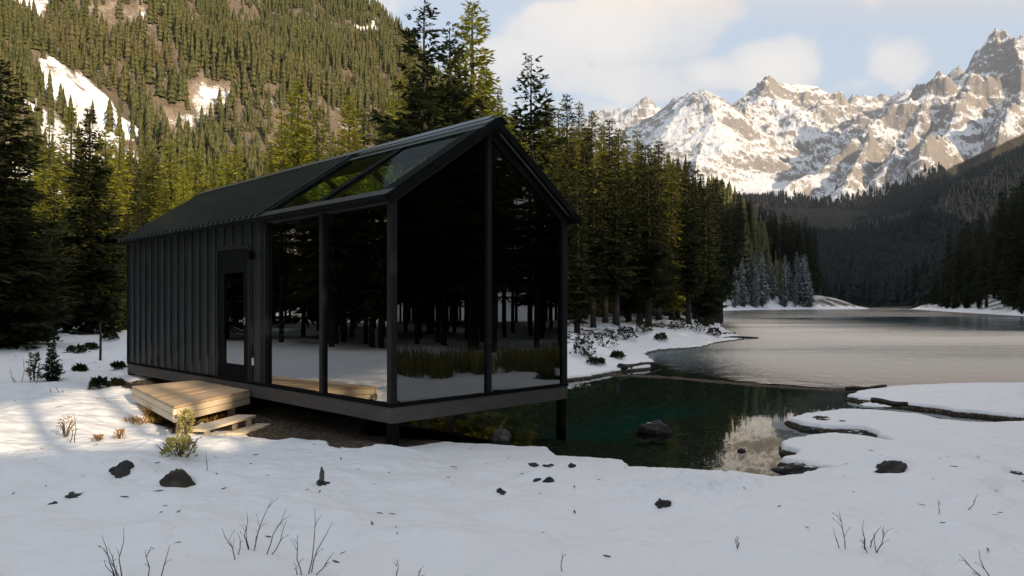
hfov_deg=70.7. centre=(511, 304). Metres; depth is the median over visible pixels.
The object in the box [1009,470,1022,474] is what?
stone
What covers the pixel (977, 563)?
bare shrub
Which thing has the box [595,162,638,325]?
spruce tree
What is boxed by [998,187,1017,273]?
spruce tree
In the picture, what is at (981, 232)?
spruce tree
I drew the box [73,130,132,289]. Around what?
spruce tree
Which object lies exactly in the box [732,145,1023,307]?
valley forest
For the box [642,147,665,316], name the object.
spruce tree
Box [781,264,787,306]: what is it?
spruce tree
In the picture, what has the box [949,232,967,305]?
spruce tree
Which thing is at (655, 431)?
boulder
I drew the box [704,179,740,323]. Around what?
spruce tree
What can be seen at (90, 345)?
shrub
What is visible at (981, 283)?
spruce tree
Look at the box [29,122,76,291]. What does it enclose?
spruce tree
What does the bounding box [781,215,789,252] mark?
spruce tree
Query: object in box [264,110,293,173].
spruce tree
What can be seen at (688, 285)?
spruce tree
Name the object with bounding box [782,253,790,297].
spruce tree
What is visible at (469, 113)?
spruce tree
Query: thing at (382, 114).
spruce tree
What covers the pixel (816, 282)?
spruce tree
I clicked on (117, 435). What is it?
dry weed
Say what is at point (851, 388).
driftwood log
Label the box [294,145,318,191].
spruce tree
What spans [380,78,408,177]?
spruce tree
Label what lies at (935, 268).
spruce tree
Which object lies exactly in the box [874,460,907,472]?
boulder
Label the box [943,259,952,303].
spruce tree
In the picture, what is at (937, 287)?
spruce tree
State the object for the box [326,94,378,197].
spruce tree
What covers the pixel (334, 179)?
spruce tree
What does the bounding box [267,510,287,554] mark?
bare shrub
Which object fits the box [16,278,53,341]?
spruce tree
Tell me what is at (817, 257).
spruce tree
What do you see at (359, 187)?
spruce tree
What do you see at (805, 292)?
spruce tree
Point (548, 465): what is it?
stone
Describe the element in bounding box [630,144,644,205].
spruce tree
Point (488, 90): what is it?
spruce tree
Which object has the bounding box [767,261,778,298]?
spruce tree
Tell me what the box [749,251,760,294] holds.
spruce tree
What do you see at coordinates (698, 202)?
spruce tree
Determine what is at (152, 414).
shrub
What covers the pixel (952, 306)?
spruce tree
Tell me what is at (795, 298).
spruce tree
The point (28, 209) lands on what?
spruce tree
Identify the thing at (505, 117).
spruce tree
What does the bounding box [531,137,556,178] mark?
spruce tree
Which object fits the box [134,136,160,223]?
spruce tree
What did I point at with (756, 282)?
spruce tree
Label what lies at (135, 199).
spruce tree
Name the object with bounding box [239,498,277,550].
bare shrub
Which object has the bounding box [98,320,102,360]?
marker post
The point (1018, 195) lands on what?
spruce tree
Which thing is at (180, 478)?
boulder
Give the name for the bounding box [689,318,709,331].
shrub
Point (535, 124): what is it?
spruce tree
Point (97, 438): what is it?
dry weed
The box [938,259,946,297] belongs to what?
spruce tree
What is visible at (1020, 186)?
spruce tree
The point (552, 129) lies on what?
spruce tree
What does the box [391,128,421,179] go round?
spruce tree
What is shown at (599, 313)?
spruce tree
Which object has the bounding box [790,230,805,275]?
spruce tree
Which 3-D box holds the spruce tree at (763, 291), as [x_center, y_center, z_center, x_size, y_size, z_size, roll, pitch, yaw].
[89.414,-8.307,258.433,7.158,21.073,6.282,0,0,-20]
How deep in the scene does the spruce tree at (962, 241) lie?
214.75 m
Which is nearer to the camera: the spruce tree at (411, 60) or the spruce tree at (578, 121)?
the spruce tree at (411, 60)
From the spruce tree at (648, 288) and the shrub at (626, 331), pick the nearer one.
the shrub at (626, 331)
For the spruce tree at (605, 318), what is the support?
on the ground
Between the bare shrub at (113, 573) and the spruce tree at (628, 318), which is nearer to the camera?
the bare shrub at (113, 573)
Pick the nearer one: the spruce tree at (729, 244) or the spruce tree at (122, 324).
the spruce tree at (122, 324)
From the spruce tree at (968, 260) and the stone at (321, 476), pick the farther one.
the spruce tree at (968, 260)
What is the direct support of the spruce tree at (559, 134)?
on the ground
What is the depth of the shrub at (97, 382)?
13.27 m
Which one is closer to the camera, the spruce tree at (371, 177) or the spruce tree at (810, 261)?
the spruce tree at (371, 177)
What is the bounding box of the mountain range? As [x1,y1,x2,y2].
[559,29,1023,209]
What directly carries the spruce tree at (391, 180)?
on the ground
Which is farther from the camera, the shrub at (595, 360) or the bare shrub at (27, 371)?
the shrub at (595, 360)
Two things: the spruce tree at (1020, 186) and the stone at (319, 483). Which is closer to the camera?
the stone at (319, 483)
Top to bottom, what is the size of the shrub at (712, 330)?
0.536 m
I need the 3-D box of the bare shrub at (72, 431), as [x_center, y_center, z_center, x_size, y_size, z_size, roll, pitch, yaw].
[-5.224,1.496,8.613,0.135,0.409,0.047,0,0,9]
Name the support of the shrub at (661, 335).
on the ground
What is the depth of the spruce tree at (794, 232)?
307.00 m
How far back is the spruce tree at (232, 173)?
46.87 m
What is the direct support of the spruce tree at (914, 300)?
on the ground
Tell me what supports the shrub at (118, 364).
on the ground
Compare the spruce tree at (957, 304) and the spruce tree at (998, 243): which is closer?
the spruce tree at (998, 243)
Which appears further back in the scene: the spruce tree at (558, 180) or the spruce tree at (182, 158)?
the spruce tree at (182, 158)
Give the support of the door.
in the black cabin
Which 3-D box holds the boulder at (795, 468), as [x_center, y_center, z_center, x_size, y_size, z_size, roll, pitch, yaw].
[3.361,1.958,8.484,0.644,0.200,0.442,0,0,-10]
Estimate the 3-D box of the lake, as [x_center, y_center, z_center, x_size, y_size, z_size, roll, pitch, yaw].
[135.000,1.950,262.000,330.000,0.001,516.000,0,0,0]
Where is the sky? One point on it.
(607, 55)
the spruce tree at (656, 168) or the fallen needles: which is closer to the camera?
the fallen needles
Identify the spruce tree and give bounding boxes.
[0,59,81,349]
[7,171,44,297]
[8,142,26,208]
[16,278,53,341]
[20,135,58,221]
[22,155,67,258]
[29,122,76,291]
[30,214,63,327]
[37,179,73,330]
[47,106,129,334]
[49,209,79,332]
[51,106,87,255]
[71,167,115,294]
[72,141,93,201]
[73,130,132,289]
[99,188,125,327]
[107,127,138,230]
[108,214,135,329]
[117,153,146,229]
[119,169,154,310]
[132,149,172,229]
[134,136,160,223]
[148,187,174,221]
[155,140,184,213]
[168,168,192,209]
[173,148,197,205]
[184,149,209,200]
[203,158,222,189]
[216,154,236,187]
[218,145,248,185]
[247,170,256,178]
[258,141,277,176]
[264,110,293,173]
[272,79,325,202]
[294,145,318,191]
[300,108,329,192]
[317,131,343,197]
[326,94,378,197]
[341,135,371,195]
[353,107,376,190]
[357,168,390,193]
[365,99,394,192]
[366,0,472,174]
[374,141,402,190]
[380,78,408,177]
[389,53,420,178]
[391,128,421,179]
[415,21,491,131]
[439,0,513,125]
[439,44,466,101]
[457,96,477,118]
[477,66,499,117]
[489,85,507,128]
[494,106,514,133]
[503,53,568,198]
[510,116,529,145]
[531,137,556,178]
[535,103,564,187]
[544,122,557,171]
[544,165,568,254]
[549,107,577,193]
[550,150,574,308]
[551,130,575,247]
[556,93,582,190]
[559,141,589,318]
[564,101,595,183]
[564,126,593,243]
[567,172,599,333]
[573,143,601,316]
[574,169,614,327]
[576,128,598,312]
[580,110,600,219]
[581,139,624,316]
[585,155,622,322]
[586,123,612,233]
[594,128,613,173]
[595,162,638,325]
[600,118,617,313]
[604,128,635,315]
[610,134,638,317]
[612,166,636,321]
[619,162,659,323]
[624,130,650,227]
[625,145,674,318]
[626,172,674,326]
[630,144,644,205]
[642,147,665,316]
[644,140,680,319]
[652,151,664,203]
[659,153,680,315]
[660,163,694,319]
[663,158,694,318]
[670,161,707,324]
[675,167,698,315]
[680,170,713,318]
[684,188,729,326]
[685,173,721,321]
[703,183,731,324]
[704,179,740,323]
[712,195,728,322]
[719,197,735,321]
[725,204,731,246]
[726,203,739,253]
[727,193,752,293]
[730,267,740,307]
[735,191,745,250]
[736,260,747,305]
[741,283,746,307]
[742,277,749,303]
[744,193,749,219]
[744,251,751,295]
[747,209,751,238]
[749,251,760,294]
[749,278,758,306]
[753,265,760,305]
[757,252,770,306]
[763,209,769,234]
[766,210,773,266]
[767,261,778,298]
[769,210,780,243]
[769,212,781,263]
[774,259,779,287]
[776,212,792,265]
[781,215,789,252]
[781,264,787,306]
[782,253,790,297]
[786,216,792,236]
[787,262,793,300]
[788,222,796,263]
[788,233,794,277]
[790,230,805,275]
[791,234,804,275]
[791,252,801,287]
[792,225,804,273]
[793,256,812,305]
[793,270,801,302]
[793,278,797,306]
[800,218,815,271]
[803,254,813,295]
[805,240,816,292]
[805,277,814,306]
[806,224,813,268]
[808,240,821,294]
[811,225,822,282]
[812,230,823,294]
[909,261,919,304]
[927,275,939,304]
[931,266,941,292]
[931,290,936,304]
[933,270,940,305]
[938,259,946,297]
[939,284,946,306]
[940,227,955,281]
[940,252,952,293]
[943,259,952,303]
[943,294,949,308]
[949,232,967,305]
[949,292,955,308]
[951,288,959,307]
[952,229,967,303]
[955,222,972,263]
[960,230,975,278]
[961,210,991,300]
[961,240,972,300]
[962,285,971,308]
[968,243,976,302]
[970,238,984,299]
[973,216,987,254]
[974,234,998,307]
[975,288,982,308]
[982,191,1013,304]
[987,215,1000,296]
[988,217,997,296]
[989,209,1001,300]
[991,192,1008,243]
[995,191,1023,309]
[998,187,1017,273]
[1007,175,1023,260]
[1010,181,1023,257]
[1014,277,1023,313]
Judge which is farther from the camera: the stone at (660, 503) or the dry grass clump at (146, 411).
the dry grass clump at (146, 411)
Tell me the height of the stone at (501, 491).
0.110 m
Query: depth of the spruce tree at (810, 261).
290.54 m
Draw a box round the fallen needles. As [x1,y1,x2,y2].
[12,328,1022,573]
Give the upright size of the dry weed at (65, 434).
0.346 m
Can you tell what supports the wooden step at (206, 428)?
on the ground
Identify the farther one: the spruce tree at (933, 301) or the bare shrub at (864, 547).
the spruce tree at (933, 301)
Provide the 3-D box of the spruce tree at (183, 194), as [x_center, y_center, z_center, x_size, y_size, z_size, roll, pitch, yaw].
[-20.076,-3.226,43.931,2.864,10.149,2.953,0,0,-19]
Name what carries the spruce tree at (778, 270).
on the ground
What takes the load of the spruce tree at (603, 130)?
on the ground
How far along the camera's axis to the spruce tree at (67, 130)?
57.67 m
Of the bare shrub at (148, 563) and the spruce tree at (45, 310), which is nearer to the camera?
the bare shrub at (148, 563)
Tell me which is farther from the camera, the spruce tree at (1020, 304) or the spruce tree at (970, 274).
the spruce tree at (970, 274)
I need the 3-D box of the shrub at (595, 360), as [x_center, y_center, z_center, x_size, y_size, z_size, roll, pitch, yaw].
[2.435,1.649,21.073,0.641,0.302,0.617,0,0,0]
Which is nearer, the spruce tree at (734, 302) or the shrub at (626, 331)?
the shrub at (626, 331)
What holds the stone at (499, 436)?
on the ground
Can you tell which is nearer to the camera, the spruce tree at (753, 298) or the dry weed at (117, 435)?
the dry weed at (117, 435)
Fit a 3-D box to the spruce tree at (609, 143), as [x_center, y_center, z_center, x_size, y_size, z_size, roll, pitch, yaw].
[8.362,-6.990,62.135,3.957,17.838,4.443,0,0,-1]
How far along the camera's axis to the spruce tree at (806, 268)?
282.32 m
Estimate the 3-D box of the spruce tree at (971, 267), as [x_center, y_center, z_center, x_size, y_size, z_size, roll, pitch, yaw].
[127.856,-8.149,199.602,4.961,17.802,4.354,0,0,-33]
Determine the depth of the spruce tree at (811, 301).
275.72 m
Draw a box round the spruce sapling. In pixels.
[39,342,66,381]
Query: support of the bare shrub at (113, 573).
on the ground
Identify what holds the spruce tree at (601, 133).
on the ground
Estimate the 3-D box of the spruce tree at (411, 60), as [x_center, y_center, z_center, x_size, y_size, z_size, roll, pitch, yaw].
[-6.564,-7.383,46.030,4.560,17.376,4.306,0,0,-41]
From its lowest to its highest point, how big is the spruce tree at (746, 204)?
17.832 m
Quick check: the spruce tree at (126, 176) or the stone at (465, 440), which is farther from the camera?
the spruce tree at (126, 176)
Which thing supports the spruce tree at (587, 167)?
on the ground
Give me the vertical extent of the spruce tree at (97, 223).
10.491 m
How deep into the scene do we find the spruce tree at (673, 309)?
46.85 m
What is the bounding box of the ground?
[0,0,1023,575]
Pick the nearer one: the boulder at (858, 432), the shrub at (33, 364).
the boulder at (858, 432)
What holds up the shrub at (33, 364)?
on the ground
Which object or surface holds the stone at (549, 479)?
on the ground
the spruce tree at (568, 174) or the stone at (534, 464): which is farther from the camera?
the spruce tree at (568, 174)
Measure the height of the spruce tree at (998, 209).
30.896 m
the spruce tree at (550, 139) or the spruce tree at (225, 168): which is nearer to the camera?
the spruce tree at (225, 168)
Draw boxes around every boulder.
[159,468,195,487]
[636,420,671,443]
[770,462,817,475]
[837,430,865,435]
[853,402,891,409]
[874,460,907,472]
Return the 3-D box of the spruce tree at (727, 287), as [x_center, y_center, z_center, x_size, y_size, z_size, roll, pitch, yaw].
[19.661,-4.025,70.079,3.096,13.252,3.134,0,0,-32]
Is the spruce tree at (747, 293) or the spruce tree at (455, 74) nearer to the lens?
the spruce tree at (455, 74)
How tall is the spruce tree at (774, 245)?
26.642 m
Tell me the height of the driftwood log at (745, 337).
0.417 m
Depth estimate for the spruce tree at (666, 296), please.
41.85 m
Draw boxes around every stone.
[64,491,80,498]
[109,460,134,477]
[316,480,329,485]
[319,467,324,481]
[448,438,476,443]
[490,427,510,444]
[496,488,505,494]
[528,462,538,466]
[542,464,553,466]
[543,476,554,482]
[568,463,575,467]
[654,498,670,508]
[736,448,745,455]
[800,428,819,433]
[812,416,832,419]
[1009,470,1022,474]
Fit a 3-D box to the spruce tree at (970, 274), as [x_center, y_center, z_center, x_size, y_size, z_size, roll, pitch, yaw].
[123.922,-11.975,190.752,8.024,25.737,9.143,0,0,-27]
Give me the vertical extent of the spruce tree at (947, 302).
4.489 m
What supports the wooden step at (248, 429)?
on the ground
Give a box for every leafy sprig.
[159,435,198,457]
[174,407,197,435]
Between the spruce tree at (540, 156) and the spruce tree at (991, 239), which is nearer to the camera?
the spruce tree at (540, 156)
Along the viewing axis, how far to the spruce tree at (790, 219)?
334.70 m
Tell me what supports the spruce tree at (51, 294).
on the ground
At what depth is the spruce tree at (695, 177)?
63.82 m
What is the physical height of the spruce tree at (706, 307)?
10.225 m
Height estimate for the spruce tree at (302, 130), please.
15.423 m
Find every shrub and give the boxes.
[10,359,41,383]
[20,325,63,342]
[25,351,42,380]
[62,343,90,353]
[70,415,78,442]
[71,363,88,370]
[84,342,98,349]
[87,375,113,389]
[99,537,123,575]
[102,331,119,339]
[109,377,125,385]
[110,360,126,368]
[145,544,170,575]
[147,409,163,418]
[157,428,201,456]
[222,528,241,559]
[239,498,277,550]
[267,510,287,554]
[291,514,331,574]
[394,559,424,575]
[569,335,595,355]
[586,356,606,364]
[591,331,618,346]
[609,349,625,357]
[615,326,638,339]
[635,320,652,331]
[653,332,668,339]
[669,318,690,328]
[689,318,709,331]
[706,327,721,335]
[832,512,849,548]
[860,520,892,552]
[959,550,989,575]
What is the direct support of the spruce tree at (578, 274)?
on the ground
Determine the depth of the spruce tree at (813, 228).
317.47 m
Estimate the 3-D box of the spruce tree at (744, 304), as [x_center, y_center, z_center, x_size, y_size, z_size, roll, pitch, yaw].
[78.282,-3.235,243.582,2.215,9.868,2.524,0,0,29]
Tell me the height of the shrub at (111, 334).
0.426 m
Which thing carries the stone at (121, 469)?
on the ground
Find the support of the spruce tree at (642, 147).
on the ground
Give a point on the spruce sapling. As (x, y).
(55, 371)
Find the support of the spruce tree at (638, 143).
on the ground
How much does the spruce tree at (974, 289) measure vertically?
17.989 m
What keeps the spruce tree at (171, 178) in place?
on the ground
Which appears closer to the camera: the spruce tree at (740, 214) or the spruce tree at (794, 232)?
the spruce tree at (740, 214)
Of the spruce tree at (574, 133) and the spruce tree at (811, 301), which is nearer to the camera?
the spruce tree at (574, 133)
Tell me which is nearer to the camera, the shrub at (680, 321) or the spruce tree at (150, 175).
the shrub at (680, 321)
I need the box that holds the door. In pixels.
[219,248,247,379]
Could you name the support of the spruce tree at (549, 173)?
on the ground
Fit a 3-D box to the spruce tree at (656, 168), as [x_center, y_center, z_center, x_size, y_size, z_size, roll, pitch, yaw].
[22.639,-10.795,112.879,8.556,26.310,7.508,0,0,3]
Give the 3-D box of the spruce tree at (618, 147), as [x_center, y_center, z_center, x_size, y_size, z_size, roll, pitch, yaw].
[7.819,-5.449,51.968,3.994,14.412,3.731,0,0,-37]
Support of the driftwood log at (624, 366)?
on the ground
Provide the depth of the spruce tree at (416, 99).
30.61 m
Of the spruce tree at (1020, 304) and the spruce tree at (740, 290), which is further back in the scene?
the spruce tree at (740, 290)
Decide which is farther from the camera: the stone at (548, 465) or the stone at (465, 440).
the stone at (465, 440)
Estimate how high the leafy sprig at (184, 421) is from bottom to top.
0.411 m
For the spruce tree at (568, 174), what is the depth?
37.88 m
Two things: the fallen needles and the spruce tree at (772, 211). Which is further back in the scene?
the spruce tree at (772, 211)
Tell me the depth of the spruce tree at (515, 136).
45.87 m
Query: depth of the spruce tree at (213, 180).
59.86 m
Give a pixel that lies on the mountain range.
(769, 134)
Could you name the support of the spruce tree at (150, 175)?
on the ground
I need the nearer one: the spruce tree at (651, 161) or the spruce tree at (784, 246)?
the spruce tree at (651, 161)
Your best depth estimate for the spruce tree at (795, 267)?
278.70 m
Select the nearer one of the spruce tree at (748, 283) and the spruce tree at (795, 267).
the spruce tree at (748, 283)
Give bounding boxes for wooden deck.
[131,380,249,433]
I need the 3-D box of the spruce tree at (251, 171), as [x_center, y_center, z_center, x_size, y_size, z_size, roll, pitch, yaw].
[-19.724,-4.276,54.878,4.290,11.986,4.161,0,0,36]
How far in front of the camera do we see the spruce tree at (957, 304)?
195.30 m
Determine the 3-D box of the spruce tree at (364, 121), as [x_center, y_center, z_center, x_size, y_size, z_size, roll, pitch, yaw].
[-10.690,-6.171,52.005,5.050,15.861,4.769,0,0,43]
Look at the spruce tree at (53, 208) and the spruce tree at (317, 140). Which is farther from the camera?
the spruce tree at (317, 140)
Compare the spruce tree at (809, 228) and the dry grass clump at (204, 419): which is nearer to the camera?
the dry grass clump at (204, 419)
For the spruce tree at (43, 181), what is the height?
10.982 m
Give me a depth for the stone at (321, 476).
6.67 m
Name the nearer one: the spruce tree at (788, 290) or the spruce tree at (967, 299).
the spruce tree at (967, 299)
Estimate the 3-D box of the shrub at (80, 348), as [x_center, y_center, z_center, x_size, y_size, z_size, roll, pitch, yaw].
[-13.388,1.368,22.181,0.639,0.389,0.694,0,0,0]
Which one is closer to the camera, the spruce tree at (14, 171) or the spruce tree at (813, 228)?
the spruce tree at (14, 171)
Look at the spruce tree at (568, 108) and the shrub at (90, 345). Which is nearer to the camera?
the shrub at (90, 345)
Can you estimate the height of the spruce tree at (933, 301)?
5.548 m
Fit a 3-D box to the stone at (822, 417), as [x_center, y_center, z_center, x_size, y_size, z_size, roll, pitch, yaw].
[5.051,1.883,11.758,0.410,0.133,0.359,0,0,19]
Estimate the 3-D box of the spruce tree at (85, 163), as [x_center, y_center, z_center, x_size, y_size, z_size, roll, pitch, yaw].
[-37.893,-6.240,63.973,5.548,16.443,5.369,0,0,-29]
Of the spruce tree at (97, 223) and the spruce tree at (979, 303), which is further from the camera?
the spruce tree at (979, 303)
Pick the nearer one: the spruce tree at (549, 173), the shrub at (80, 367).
the shrub at (80, 367)
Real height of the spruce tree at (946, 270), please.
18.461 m
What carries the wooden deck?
on the ground
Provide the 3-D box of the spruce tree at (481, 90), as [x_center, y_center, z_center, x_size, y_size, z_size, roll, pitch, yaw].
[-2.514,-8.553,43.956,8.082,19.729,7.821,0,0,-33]
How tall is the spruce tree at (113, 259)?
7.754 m
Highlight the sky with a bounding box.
[365,0,1023,141]
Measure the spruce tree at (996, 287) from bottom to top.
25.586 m
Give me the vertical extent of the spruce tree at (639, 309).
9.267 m
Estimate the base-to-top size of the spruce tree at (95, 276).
11.027 m
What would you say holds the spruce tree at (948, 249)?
on the ground
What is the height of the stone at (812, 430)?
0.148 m
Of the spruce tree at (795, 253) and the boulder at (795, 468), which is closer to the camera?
the boulder at (795, 468)
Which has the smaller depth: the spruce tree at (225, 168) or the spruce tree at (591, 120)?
the spruce tree at (591, 120)
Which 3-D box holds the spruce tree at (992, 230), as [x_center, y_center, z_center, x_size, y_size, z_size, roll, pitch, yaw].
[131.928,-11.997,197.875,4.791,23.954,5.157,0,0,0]
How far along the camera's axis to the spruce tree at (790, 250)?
297.91 m
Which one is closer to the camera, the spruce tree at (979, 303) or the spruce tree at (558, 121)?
the spruce tree at (558, 121)
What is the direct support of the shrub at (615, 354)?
on the ground
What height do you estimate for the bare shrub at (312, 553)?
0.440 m
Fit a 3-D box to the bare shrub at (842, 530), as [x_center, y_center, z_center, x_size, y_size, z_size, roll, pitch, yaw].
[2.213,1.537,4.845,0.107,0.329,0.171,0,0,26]
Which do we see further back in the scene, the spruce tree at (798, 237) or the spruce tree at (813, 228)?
the spruce tree at (813, 228)
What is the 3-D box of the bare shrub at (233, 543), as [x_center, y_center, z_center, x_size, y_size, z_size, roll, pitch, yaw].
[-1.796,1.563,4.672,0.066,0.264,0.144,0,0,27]
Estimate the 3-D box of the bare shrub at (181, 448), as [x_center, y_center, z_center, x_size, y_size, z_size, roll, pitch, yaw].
[-3.651,1.537,7.921,0.452,0.345,0.182,0,0,8]
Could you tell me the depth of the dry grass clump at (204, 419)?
11.29 m
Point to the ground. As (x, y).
(464, 518)
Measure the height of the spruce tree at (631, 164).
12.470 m
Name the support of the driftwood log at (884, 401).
on the ground
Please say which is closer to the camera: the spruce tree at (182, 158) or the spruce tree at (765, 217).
the spruce tree at (182, 158)
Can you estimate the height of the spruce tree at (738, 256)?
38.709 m
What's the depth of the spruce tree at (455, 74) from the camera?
51.78 m
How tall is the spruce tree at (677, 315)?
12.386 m
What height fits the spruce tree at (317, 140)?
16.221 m
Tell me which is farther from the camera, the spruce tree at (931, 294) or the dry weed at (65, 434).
the spruce tree at (931, 294)
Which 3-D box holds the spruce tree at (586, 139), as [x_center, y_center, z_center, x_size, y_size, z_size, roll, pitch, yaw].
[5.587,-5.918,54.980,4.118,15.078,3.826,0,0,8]
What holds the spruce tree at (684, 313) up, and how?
on the ground
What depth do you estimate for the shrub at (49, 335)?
25.85 m
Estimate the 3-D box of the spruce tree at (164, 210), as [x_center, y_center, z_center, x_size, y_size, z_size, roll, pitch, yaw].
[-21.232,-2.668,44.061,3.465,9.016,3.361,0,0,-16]
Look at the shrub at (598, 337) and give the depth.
26.26 m
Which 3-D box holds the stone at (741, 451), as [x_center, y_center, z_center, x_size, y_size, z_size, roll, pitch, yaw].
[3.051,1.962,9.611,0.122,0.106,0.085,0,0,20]
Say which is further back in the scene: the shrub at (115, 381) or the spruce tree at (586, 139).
the spruce tree at (586, 139)
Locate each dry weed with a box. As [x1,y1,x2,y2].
[52,414,77,436]
[90,434,103,440]
[112,429,125,438]
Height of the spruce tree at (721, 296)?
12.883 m
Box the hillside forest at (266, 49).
[0,0,794,298]
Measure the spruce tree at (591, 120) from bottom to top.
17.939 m
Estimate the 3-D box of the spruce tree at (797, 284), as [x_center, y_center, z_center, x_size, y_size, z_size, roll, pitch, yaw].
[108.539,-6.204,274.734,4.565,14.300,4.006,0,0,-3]
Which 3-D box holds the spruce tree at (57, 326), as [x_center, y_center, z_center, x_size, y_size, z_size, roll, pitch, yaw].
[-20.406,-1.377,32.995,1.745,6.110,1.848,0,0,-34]
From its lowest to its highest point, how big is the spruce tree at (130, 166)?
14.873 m
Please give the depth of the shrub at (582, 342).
21.96 m
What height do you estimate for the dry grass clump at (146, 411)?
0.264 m
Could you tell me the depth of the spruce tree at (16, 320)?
23.87 m
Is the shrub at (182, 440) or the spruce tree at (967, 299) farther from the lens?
the spruce tree at (967, 299)
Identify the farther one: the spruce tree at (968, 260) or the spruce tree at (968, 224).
the spruce tree at (968, 224)
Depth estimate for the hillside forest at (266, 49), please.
294.62 m
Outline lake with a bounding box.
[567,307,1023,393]
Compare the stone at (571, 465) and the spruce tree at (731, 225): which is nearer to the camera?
the stone at (571, 465)
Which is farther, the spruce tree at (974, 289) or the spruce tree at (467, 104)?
the spruce tree at (974, 289)
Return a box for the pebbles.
[363,369,1020,471]
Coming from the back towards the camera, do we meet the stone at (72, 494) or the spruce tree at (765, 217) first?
the spruce tree at (765, 217)
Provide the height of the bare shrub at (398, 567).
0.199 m
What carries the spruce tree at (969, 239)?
on the ground
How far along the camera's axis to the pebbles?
11.11 m
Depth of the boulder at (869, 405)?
13.82 m
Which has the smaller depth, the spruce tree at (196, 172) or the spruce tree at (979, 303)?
the spruce tree at (196, 172)
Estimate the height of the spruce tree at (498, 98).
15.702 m
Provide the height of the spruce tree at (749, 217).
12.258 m
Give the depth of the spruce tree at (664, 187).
59.86 m
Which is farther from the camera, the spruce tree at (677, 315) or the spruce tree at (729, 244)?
the spruce tree at (729, 244)
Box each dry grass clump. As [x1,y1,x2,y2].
[120,413,164,424]
[137,403,167,420]
[197,410,237,422]
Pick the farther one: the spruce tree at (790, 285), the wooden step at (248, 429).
the spruce tree at (790, 285)
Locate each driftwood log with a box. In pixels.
[617,362,660,369]
[714,335,758,338]
[845,385,886,390]
[871,397,907,405]
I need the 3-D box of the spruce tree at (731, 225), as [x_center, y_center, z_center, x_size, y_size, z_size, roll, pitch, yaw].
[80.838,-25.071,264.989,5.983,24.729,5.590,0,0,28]
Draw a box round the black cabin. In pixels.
[116,114,581,445]
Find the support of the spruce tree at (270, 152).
on the ground
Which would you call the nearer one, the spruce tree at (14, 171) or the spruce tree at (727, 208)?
the spruce tree at (14, 171)
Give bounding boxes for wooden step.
[187,414,255,434]
[226,423,270,434]
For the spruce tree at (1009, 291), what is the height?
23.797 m
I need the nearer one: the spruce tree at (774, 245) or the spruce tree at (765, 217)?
the spruce tree at (774, 245)
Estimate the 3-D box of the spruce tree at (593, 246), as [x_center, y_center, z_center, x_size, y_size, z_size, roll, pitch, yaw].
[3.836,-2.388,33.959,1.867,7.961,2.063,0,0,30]
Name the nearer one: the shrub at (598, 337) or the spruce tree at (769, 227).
the shrub at (598, 337)
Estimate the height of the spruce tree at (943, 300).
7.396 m
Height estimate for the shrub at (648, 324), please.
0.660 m
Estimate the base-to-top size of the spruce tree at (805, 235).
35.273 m
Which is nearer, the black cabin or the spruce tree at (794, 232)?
the black cabin
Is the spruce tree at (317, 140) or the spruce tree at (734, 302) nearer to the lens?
the spruce tree at (317, 140)
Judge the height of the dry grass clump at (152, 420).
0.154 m

